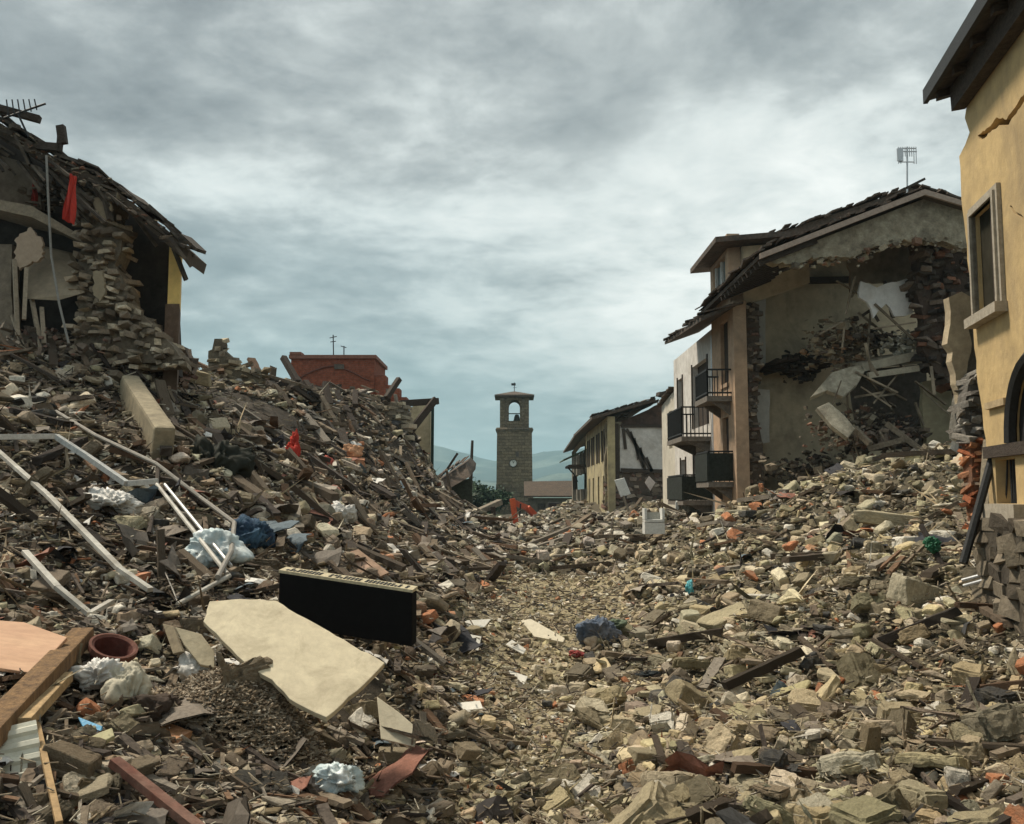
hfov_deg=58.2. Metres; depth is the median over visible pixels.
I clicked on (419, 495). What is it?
timber beam
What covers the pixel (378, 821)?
stone slab
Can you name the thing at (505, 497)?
leafy tree
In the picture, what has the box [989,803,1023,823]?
timber beam
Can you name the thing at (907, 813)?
stone slab
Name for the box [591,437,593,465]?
window
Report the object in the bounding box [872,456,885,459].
timber beam
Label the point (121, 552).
broken plank
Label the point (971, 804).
stone block
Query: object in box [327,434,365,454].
timber beam
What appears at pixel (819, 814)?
stone block
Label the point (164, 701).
brown blanket
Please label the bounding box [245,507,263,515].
broken plank
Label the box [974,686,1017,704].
stone block
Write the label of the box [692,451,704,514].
door
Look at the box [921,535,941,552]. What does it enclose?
green bag
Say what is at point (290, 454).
timber beam
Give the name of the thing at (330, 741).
boulder
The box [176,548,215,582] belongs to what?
timber beam
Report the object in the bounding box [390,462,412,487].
timber beam
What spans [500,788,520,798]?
stone shard
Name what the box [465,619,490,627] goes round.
white scrap
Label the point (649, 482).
tilted board
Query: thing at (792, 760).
stone block
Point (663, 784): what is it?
boulder
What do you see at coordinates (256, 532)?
blue cloth
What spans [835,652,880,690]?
stone block
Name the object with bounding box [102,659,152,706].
sack
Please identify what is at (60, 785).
stone block
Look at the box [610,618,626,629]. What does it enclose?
green cloth
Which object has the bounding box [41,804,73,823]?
stone block
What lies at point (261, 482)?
timber beam
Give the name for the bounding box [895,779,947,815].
stone block
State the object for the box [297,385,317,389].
timber beam
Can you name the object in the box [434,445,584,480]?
hills
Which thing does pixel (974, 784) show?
broken plank
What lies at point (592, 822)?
stone block
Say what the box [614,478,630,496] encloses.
tilted board
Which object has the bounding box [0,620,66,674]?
pink board
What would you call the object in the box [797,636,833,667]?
broken plank
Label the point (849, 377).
fallen slab
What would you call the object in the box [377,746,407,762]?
rubble block
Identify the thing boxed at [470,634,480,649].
white scrap
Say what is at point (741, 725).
stone block
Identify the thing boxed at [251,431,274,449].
timber beam
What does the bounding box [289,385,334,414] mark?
timber beam
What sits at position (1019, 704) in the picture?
stone slab
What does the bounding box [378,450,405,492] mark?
timber beam
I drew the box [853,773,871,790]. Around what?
stone slab
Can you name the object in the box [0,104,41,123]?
roof beam
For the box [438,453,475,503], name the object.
collapsed roof
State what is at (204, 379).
ochre chunk
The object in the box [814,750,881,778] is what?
stone slab
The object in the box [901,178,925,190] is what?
loose pole
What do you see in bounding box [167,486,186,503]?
stone block
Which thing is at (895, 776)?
upright stone
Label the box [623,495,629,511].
grey strut
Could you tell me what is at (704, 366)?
door
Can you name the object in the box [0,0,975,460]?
sky
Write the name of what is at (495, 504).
fallen beam
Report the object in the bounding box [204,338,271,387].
broken wall
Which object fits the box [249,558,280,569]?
stone block
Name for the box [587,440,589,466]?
window
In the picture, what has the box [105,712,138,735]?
stone block
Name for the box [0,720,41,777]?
ribbed sheet
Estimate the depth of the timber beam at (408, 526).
23.46 m
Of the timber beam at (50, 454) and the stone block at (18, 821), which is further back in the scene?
the timber beam at (50, 454)
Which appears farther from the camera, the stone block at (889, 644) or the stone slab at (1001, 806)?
the stone block at (889, 644)
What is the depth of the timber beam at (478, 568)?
18.82 m
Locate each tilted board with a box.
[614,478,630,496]
[645,477,654,490]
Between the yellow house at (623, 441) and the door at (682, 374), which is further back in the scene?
the yellow house at (623, 441)
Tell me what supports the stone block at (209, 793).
on the ground
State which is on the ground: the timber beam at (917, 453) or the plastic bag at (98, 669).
the timber beam at (917, 453)
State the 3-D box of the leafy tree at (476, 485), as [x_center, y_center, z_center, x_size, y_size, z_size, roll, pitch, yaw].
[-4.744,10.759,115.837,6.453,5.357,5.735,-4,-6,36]
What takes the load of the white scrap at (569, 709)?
on the ground
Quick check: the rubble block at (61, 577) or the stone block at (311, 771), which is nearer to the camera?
the stone block at (311, 771)
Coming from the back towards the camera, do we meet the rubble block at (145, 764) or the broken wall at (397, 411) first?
the broken wall at (397, 411)
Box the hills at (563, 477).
[473,473,583,489]
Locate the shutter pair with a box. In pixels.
[675,501,699,514]
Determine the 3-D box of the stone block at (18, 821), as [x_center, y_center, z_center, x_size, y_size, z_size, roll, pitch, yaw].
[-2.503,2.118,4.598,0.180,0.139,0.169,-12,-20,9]
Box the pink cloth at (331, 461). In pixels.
[325,455,333,465]
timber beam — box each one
[0,328,51,343]
[0,487,38,522]
[9,407,73,426]
[22,325,61,357]
[24,404,54,409]
[31,437,88,463]
[67,395,94,401]
[108,370,157,399]
[108,447,173,469]
[120,469,190,486]
[147,534,191,547]
[154,380,174,417]
[156,529,166,580]
[160,446,171,455]
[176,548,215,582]
[182,433,194,444]
[184,519,202,548]
[198,365,219,371]
[212,433,224,443]
[231,403,290,440]
[240,434,259,441]
[247,357,260,369]
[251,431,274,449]
[254,479,275,497]
[267,468,288,482]
[269,365,276,375]
[269,378,320,397]
[270,416,278,428]
[271,438,310,450]
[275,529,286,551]
[284,447,320,482]
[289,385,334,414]
[289,485,347,529]
[290,440,315,452]
[294,475,338,500]
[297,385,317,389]
[301,453,358,492]
[303,413,330,443]
[304,424,336,435]
[308,512,328,518]
[316,421,346,425]
[316,497,364,526]
[317,455,330,462]
[318,396,341,427]
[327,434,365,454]
[328,381,379,412]
[336,428,349,456]
[341,539,406,571]
[342,405,361,433]
[344,496,377,528]
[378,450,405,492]
[382,401,417,439]
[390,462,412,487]
[394,519,423,532]
[395,515,446,542]
[398,548,431,582]
[399,504,421,523]
[400,479,412,496]
[400,508,421,524]
[404,475,439,501]
[405,462,422,494]
[408,486,425,499]
[408,503,440,507]
[410,496,429,519]
[411,533,433,551]
[443,556,472,571]
[445,469,451,489]
[456,566,490,570]
[459,549,470,555]
[461,547,503,560]
[464,545,511,574]
[471,547,491,564]
[473,516,514,521]
[492,543,517,548]
[495,552,547,562]
[525,526,570,545]
[549,561,610,569]
[582,518,596,528]
[647,627,722,647]
[652,533,679,549]
[652,797,736,823]
[721,646,805,689]
[730,761,817,778]
[737,494,776,502]
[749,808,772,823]
[770,551,842,559]
[781,552,844,562]
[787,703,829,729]
[840,705,877,714]
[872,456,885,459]
[877,607,962,643]
[878,449,957,457]
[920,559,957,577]
[954,602,992,608]
[956,677,981,713]
[980,679,1023,689]
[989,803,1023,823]
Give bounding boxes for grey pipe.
[961,575,981,581]
[963,579,981,587]
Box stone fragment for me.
[69,773,113,806]
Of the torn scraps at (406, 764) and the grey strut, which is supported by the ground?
the torn scraps at (406, 764)
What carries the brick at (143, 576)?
on the ground
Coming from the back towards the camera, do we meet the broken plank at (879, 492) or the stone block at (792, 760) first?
the broken plank at (879, 492)
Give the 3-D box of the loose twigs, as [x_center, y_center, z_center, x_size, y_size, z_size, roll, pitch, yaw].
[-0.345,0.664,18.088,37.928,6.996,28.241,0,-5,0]
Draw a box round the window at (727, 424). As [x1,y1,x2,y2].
[726,418,728,452]
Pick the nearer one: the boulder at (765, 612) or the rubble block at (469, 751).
the rubble block at (469, 751)
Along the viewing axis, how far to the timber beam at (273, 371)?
41.07 m
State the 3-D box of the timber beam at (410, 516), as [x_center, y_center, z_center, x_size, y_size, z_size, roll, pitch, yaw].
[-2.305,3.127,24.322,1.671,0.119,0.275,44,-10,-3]
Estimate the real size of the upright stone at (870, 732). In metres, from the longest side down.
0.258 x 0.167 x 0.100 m
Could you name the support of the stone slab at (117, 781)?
on the ground
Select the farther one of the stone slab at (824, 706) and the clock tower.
the clock tower
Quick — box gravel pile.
[153,662,334,771]
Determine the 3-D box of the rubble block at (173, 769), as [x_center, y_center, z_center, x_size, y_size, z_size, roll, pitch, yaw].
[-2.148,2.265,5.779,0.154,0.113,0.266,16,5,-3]
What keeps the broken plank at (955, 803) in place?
on the ground
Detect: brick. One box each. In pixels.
[114,570,150,585]
[160,724,192,744]
[346,457,364,465]
[461,694,483,705]
[805,544,817,550]
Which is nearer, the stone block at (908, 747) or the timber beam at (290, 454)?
the stone block at (908, 747)
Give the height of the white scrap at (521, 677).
0.152 m
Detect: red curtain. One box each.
[62,174,76,224]
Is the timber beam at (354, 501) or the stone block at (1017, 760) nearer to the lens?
the stone block at (1017, 760)
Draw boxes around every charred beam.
[280,355,300,381]
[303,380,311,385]
[322,381,333,405]
[352,390,357,407]
[384,377,401,399]
[399,398,438,405]
[413,397,438,431]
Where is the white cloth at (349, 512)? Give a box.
[331,501,357,522]
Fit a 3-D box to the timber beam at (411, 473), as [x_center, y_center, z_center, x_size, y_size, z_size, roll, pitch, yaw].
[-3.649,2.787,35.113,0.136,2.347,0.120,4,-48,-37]
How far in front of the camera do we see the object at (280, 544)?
11.29 m
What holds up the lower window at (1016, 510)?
in the yellow house at (978, 74)
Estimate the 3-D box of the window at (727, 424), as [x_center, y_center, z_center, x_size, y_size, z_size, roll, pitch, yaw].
[6.650,0.788,28.345,0.230,1.240,0.900,0,-5,0]
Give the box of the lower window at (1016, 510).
[982,459,1023,520]
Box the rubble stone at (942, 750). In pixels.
[932,743,975,765]
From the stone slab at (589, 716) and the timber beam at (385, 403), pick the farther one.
the timber beam at (385, 403)
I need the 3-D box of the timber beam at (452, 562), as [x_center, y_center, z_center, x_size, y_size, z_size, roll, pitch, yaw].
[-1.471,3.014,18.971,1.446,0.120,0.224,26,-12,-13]
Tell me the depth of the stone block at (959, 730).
7.30 m
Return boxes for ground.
[0,353,1018,823]
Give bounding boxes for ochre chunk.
[190,370,211,386]
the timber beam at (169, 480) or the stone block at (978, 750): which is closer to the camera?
the stone block at (978, 750)
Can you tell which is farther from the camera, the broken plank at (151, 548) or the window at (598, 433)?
the window at (598, 433)
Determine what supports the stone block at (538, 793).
on the ground
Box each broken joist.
[853,426,872,445]
[867,437,904,451]
[884,422,920,448]
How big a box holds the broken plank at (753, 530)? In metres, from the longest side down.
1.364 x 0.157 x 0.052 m
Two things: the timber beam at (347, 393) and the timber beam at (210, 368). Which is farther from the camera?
the timber beam at (347, 393)
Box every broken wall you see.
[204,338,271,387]
[370,402,416,443]
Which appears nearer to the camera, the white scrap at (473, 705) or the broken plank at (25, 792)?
the broken plank at (25, 792)
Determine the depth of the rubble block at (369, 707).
7.67 m
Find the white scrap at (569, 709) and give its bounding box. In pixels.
[564,704,575,711]
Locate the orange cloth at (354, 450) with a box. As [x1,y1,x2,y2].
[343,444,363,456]
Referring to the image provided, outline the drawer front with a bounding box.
[351,549,388,579]
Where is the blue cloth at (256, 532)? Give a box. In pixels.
[230,513,277,549]
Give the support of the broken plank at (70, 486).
on the ground
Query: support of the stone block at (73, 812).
on the ground
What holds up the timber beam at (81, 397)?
on the ground
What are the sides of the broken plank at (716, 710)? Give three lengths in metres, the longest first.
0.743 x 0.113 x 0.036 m
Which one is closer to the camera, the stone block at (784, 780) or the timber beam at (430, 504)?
the stone block at (784, 780)
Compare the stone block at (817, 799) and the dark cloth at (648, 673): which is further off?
the dark cloth at (648, 673)
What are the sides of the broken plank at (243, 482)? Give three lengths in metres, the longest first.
1.143 x 0.249 x 0.063 m
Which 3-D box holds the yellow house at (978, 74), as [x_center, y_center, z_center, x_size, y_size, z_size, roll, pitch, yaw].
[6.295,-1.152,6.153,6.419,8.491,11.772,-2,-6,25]
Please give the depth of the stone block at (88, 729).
5.69 m
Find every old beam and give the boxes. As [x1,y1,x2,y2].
[0,627,93,746]
[17,672,72,723]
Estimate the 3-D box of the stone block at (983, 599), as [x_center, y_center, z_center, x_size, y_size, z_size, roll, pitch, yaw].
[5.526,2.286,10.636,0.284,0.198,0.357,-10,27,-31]
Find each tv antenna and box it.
[330,335,336,354]
[897,147,916,192]
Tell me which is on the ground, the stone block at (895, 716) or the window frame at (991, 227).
the stone block at (895, 716)
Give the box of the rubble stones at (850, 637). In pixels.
[0,329,1023,823]
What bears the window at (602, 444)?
in the yellow house at (623, 441)
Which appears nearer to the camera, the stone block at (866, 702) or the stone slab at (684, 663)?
the stone block at (866, 702)
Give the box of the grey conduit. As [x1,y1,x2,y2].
[55,410,236,579]
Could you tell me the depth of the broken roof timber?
17.07 m
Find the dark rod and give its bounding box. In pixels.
[146,458,160,533]
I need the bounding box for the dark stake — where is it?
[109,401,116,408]
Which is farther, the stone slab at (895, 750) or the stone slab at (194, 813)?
the stone slab at (895, 750)
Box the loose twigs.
[0,344,1023,823]
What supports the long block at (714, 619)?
on the ground
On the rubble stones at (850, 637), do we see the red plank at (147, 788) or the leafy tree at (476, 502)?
the red plank at (147, 788)
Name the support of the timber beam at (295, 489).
on the rubble stones at (850, 637)
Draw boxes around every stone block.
[0,776,2,804]
[3,819,28,823]
[19,752,23,784]
[33,790,48,805]
[35,775,68,800]
[35,799,74,823]
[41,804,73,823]
[67,800,76,818]
[68,642,82,670]
[68,714,98,727]
[71,724,96,741]
[72,433,93,446]
[72,439,104,461]
[78,777,104,795]
[92,728,114,743]
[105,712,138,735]
[106,741,123,749]
[111,515,146,530]
[120,783,140,800]
[124,506,164,518]
[139,514,150,529]
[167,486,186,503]
[184,514,214,528]
[187,789,217,802]
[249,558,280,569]
[301,765,316,778]
[328,747,345,761]
[416,632,422,641]
[437,610,459,622]
[526,784,546,797]
[530,762,581,783]
[535,755,602,801]
[541,773,587,812]
[562,802,584,823]
[563,662,594,682]
[575,696,610,723]
[580,821,602,823]
[584,780,677,823]
[592,685,627,708]
[597,731,625,749]
[603,806,611,823]
[605,697,635,733]
[618,759,635,773]
[627,771,644,786]
[629,651,668,667]
[641,609,667,624]
[641,806,691,823]
[644,701,675,733]
[664,675,691,689]
[669,783,689,802]
[675,713,698,735]
[698,722,739,753]
[700,808,724,823]
[718,784,735,797]
[722,701,765,709]
[723,649,757,662]
[726,719,747,736]
[728,701,746,719]
[729,774,763,796]
[730,625,743,633]
[758,748,789,767]
[758,763,774,781]
[768,767,800,798]
[782,795,831,823]
[784,748,806,763]
[787,688,820,711]
[787,735,816,753]
[791,737,832,755]
[793,800,841,823]
[797,792,832,806]
[810,763,844,781]
[828,795,902,823]
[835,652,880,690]
[838,576,872,589]
[851,592,885,613]
[855,699,876,716]
[861,719,897,736]
[865,641,891,658]
[866,542,883,552]
[871,783,911,811]
[873,633,894,647]
[876,700,920,720]
[887,708,916,738]
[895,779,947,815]
[897,709,948,753]
[898,623,930,645]
[902,803,923,822]
[908,540,929,553]
[922,701,940,716]
[929,530,957,538]
[935,700,955,716]
[941,784,979,811]
[943,807,1003,823]
[944,766,970,785]
[946,722,994,756]
[947,808,957,815]
[948,585,975,610]
[948,725,989,769]
[951,654,992,685]
[960,677,1023,742]
[971,596,985,612]
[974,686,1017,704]
[1000,752,1023,777]
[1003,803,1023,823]
[1009,675,1023,700]
[1022,782,1023,802]
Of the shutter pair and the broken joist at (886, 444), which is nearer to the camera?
the broken joist at (886, 444)
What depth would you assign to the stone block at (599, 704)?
9.44 m
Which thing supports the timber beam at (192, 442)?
on the ground
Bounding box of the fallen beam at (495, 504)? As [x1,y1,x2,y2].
[477,499,502,511]
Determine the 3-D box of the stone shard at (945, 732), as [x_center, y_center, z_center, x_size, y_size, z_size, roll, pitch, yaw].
[3.632,2.687,7.692,0.115,0.086,0.286,-3,-6,27]
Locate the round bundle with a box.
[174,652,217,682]
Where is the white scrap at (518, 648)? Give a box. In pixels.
[506,640,525,654]
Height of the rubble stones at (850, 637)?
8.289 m
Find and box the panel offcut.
[377,697,415,746]
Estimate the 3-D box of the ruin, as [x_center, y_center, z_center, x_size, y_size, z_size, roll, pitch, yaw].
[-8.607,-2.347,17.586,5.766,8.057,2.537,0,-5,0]
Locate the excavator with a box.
[510,498,559,523]
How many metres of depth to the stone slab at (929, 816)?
5.76 m
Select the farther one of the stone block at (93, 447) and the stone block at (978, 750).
the stone block at (93, 447)
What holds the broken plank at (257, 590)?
on the ground
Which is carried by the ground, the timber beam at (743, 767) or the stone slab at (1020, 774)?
the stone slab at (1020, 774)
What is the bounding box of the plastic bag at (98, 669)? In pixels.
[68,655,123,690]
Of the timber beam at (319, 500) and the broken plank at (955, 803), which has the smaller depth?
the broken plank at (955, 803)
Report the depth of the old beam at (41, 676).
6.01 m
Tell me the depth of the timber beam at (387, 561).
13.12 m
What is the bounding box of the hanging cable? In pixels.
[45,155,69,343]
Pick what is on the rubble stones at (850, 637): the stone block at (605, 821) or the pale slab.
the pale slab
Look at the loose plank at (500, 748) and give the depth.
8.24 m
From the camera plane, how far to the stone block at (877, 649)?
10.58 m
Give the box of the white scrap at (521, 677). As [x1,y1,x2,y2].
[509,670,527,684]
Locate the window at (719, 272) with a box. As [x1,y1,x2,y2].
[715,261,724,287]
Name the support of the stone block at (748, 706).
on the ground
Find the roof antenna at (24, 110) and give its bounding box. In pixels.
[3,99,45,137]
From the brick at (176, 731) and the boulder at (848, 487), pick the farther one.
the boulder at (848, 487)
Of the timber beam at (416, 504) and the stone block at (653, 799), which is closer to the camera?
the stone block at (653, 799)
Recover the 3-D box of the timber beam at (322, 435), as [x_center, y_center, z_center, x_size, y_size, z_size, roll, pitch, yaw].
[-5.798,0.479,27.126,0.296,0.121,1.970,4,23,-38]
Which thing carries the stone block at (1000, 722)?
on the ground
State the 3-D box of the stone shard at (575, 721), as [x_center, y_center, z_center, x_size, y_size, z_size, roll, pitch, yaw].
[0.805,3.208,9.388,0.364,0.156,0.088,-1,-5,10]
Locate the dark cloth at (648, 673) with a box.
[635,670,659,676]
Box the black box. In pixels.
[279,567,417,645]
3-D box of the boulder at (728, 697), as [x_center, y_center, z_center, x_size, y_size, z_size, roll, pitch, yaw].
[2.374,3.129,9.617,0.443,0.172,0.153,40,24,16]
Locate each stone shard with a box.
[88,803,113,821]
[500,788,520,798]
[573,719,586,725]
[603,793,626,808]
[722,634,784,658]
[785,762,805,773]
[898,743,926,771]
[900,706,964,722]
[939,729,947,736]
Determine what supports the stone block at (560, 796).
on the ground
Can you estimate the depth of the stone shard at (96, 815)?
4.91 m
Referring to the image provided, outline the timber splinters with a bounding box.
[0,338,1023,823]
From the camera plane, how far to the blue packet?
5.82 m
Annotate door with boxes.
[676,374,683,428]
[680,457,685,473]
[691,354,708,428]
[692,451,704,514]
[719,322,728,389]
[1019,388,1023,440]
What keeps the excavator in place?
on the ground
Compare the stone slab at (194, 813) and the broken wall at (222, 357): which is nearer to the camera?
the stone slab at (194, 813)
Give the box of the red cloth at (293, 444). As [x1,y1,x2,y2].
[285,430,300,457]
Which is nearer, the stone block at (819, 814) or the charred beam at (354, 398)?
the stone block at (819, 814)
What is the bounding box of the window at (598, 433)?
[596,433,599,463]
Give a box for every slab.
[14,466,56,498]
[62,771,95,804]
[89,798,146,816]
[105,772,122,797]
[169,802,219,823]
[175,627,213,667]
[187,806,226,814]
[203,599,384,720]
[367,819,383,823]
[475,790,515,802]
[521,619,564,644]
[556,697,602,730]
[563,815,579,823]
[573,731,612,742]
[591,688,605,692]
[640,770,697,785]
[665,774,719,803]
[670,657,709,669]
[681,802,712,813]
[699,710,716,736]
[737,794,794,823]
[752,781,797,799]
[762,775,804,805]
[767,705,795,726]
[810,365,864,399]
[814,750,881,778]
[815,402,854,439]
[815,696,852,720]
[839,754,892,774]
[849,509,923,527]
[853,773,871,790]
[881,809,917,823]
[883,746,903,764]
[894,752,967,768]
[911,808,941,823]
[917,717,933,730]
[941,618,975,624]
[978,802,1005,811]
[1011,734,1023,742]
[1014,702,1023,708]
[1018,769,1023,778]
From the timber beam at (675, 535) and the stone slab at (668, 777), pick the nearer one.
the stone slab at (668, 777)
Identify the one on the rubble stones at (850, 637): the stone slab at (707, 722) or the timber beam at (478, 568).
the stone slab at (707, 722)
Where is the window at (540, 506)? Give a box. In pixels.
[538,504,544,510]
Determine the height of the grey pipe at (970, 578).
0.231 m
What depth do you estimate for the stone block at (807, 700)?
8.98 m
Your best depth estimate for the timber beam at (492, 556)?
26.28 m
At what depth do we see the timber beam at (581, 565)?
26.68 m
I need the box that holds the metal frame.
[0,434,158,485]
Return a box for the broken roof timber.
[35,124,67,153]
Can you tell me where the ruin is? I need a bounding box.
[0,113,206,389]
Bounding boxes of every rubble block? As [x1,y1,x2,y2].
[30,569,70,594]
[42,740,101,777]
[131,754,159,774]
[155,755,188,780]
[343,700,378,719]
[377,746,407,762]
[453,741,482,760]
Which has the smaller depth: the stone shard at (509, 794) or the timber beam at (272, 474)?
the stone shard at (509, 794)
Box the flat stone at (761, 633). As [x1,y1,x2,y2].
[754,631,773,637]
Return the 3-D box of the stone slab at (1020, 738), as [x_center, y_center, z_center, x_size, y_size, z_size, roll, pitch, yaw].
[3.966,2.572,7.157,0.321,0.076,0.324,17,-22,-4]
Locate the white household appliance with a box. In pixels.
[642,508,664,533]
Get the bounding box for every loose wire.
[152,529,176,600]
[188,762,208,816]
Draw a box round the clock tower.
[495,382,533,514]
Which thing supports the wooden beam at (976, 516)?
attached to the yellow house at (978, 74)
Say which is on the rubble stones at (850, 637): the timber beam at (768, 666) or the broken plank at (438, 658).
the timber beam at (768, 666)
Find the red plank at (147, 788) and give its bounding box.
[108,756,204,823]
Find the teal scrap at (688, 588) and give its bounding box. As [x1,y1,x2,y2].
[684,580,693,595]
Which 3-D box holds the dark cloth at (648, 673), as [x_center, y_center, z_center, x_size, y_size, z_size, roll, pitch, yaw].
[1.772,3.412,12.000,0.357,0.096,0.228,0,-5,0]
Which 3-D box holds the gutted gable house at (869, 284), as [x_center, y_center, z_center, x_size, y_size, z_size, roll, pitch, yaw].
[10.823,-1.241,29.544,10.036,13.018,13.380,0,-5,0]
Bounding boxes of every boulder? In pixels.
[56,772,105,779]
[216,652,281,728]
[229,769,291,795]
[299,727,340,749]
[627,747,672,766]
[654,780,666,787]
[665,679,712,708]
[720,691,741,705]
[747,599,786,623]
[843,484,854,490]
[886,572,943,606]
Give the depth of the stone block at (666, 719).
8.59 m
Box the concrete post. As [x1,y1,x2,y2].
[119,375,174,461]
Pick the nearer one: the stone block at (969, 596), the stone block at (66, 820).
the stone block at (66, 820)
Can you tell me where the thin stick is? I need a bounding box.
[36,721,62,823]
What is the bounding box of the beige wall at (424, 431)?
[410,405,433,468]
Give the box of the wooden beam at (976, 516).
[959,458,992,564]
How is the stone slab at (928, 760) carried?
on the ground
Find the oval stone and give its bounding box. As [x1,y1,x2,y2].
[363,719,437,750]
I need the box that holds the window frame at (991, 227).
[964,182,1007,328]
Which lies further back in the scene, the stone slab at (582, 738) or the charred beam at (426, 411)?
the charred beam at (426, 411)
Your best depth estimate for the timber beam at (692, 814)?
6.26 m
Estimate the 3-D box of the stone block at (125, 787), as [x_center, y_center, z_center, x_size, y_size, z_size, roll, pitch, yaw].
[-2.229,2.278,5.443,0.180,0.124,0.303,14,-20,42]
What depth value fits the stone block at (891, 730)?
7.50 m
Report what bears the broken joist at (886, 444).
on the gutted gable house at (869, 284)
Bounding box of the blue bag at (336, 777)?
[314,762,362,794]
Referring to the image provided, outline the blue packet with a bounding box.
[78,717,102,731]
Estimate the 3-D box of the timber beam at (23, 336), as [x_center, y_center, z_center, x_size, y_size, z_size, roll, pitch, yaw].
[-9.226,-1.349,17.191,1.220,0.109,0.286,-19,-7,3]
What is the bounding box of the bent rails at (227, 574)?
[155,483,232,606]
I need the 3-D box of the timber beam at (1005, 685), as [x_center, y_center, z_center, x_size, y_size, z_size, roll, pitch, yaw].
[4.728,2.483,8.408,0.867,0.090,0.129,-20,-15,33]
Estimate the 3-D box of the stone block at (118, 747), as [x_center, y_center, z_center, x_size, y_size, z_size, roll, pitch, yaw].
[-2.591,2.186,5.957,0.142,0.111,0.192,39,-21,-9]
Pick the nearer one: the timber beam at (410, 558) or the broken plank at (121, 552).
the broken plank at (121, 552)
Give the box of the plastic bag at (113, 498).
[83,486,145,515]
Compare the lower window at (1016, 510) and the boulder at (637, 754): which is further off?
the lower window at (1016, 510)
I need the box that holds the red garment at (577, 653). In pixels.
[569,650,583,656]
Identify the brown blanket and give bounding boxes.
[119,692,184,723]
[185,437,269,483]
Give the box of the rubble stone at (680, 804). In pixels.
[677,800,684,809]
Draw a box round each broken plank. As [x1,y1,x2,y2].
[0,332,15,359]
[0,347,37,355]
[0,773,19,784]
[10,353,70,385]
[16,781,38,813]
[28,762,35,767]
[34,483,90,492]
[46,334,57,367]
[52,475,97,495]
[61,518,121,555]
[66,493,91,507]
[112,541,169,553]
[116,539,136,562]
[121,371,157,397]
[172,422,201,439]
[220,411,254,435]
[225,583,278,599]
[231,473,273,502]
[236,435,278,458]
[237,562,260,569]
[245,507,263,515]
[263,455,300,471]
[299,562,310,569]
[313,515,334,523]
[345,502,375,534]
[415,637,446,665]
[430,662,436,673]
[651,734,664,762]
[676,741,694,755]
[709,707,734,722]
[733,526,782,535]
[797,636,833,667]
[860,489,920,495]
[870,638,922,668]
[919,523,944,563]
[920,698,955,714]
[923,738,1023,750]
[946,792,971,811]
[947,777,988,794]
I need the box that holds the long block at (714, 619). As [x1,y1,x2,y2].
[696,602,746,629]
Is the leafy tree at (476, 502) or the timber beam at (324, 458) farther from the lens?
the leafy tree at (476, 502)
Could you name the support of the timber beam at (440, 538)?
on the ground
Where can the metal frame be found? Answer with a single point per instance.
(98, 464)
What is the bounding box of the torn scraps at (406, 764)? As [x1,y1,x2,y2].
[0,338,1023,823]
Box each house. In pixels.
[289,352,408,401]
[524,481,571,511]
[559,433,586,500]
[573,391,665,512]
[656,386,674,512]
[663,302,743,514]
[690,184,969,510]
[923,0,1023,642]
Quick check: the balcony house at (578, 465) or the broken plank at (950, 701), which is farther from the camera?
the balcony house at (578, 465)
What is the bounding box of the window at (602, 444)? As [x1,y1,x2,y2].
[601,429,604,461]
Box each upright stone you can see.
[858,722,881,752]
[886,768,915,783]
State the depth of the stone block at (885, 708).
8.68 m
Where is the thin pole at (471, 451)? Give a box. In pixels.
[469,440,473,483]
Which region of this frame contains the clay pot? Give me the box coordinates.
[87,633,137,662]
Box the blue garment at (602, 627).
[577,615,620,645]
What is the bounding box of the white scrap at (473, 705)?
[454,701,482,710]
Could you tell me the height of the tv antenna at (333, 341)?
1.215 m
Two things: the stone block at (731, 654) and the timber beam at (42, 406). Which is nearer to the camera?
the stone block at (731, 654)
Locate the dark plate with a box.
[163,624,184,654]
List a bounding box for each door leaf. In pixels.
[675,501,686,513]
[687,505,699,514]
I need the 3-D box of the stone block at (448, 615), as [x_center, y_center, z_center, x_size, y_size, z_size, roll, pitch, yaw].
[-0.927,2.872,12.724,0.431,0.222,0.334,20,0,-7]
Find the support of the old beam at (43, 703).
on the stone block
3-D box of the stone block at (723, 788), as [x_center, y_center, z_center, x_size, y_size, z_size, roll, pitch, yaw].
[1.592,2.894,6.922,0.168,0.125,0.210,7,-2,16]
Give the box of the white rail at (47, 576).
[21,550,114,615]
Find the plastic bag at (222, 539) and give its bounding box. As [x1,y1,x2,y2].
[185,528,251,571]
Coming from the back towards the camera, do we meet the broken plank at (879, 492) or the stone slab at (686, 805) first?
the broken plank at (879, 492)
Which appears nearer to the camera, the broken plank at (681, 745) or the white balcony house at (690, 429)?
the broken plank at (681, 745)
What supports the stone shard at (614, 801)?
on the rubble stones at (850, 637)
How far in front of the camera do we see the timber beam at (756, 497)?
22.44 m
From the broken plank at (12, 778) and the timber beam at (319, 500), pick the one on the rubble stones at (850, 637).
the broken plank at (12, 778)
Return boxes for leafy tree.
[472,477,499,498]
[472,486,500,514]
[472,488,486,507]
[485,484,513,511]
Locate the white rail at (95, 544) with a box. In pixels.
[0,450,153,591]
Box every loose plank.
[400,668,505,752]
[422,693,513,739]
[444,721,529,745]
[663,735,759,775]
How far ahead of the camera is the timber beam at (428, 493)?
35.18 m
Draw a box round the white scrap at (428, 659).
[421,654,437,662]
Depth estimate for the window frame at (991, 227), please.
10.98 m
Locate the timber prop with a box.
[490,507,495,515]
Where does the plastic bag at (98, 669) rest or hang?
on the timber splinters
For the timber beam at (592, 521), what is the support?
on the rubble stones at (850, 637)

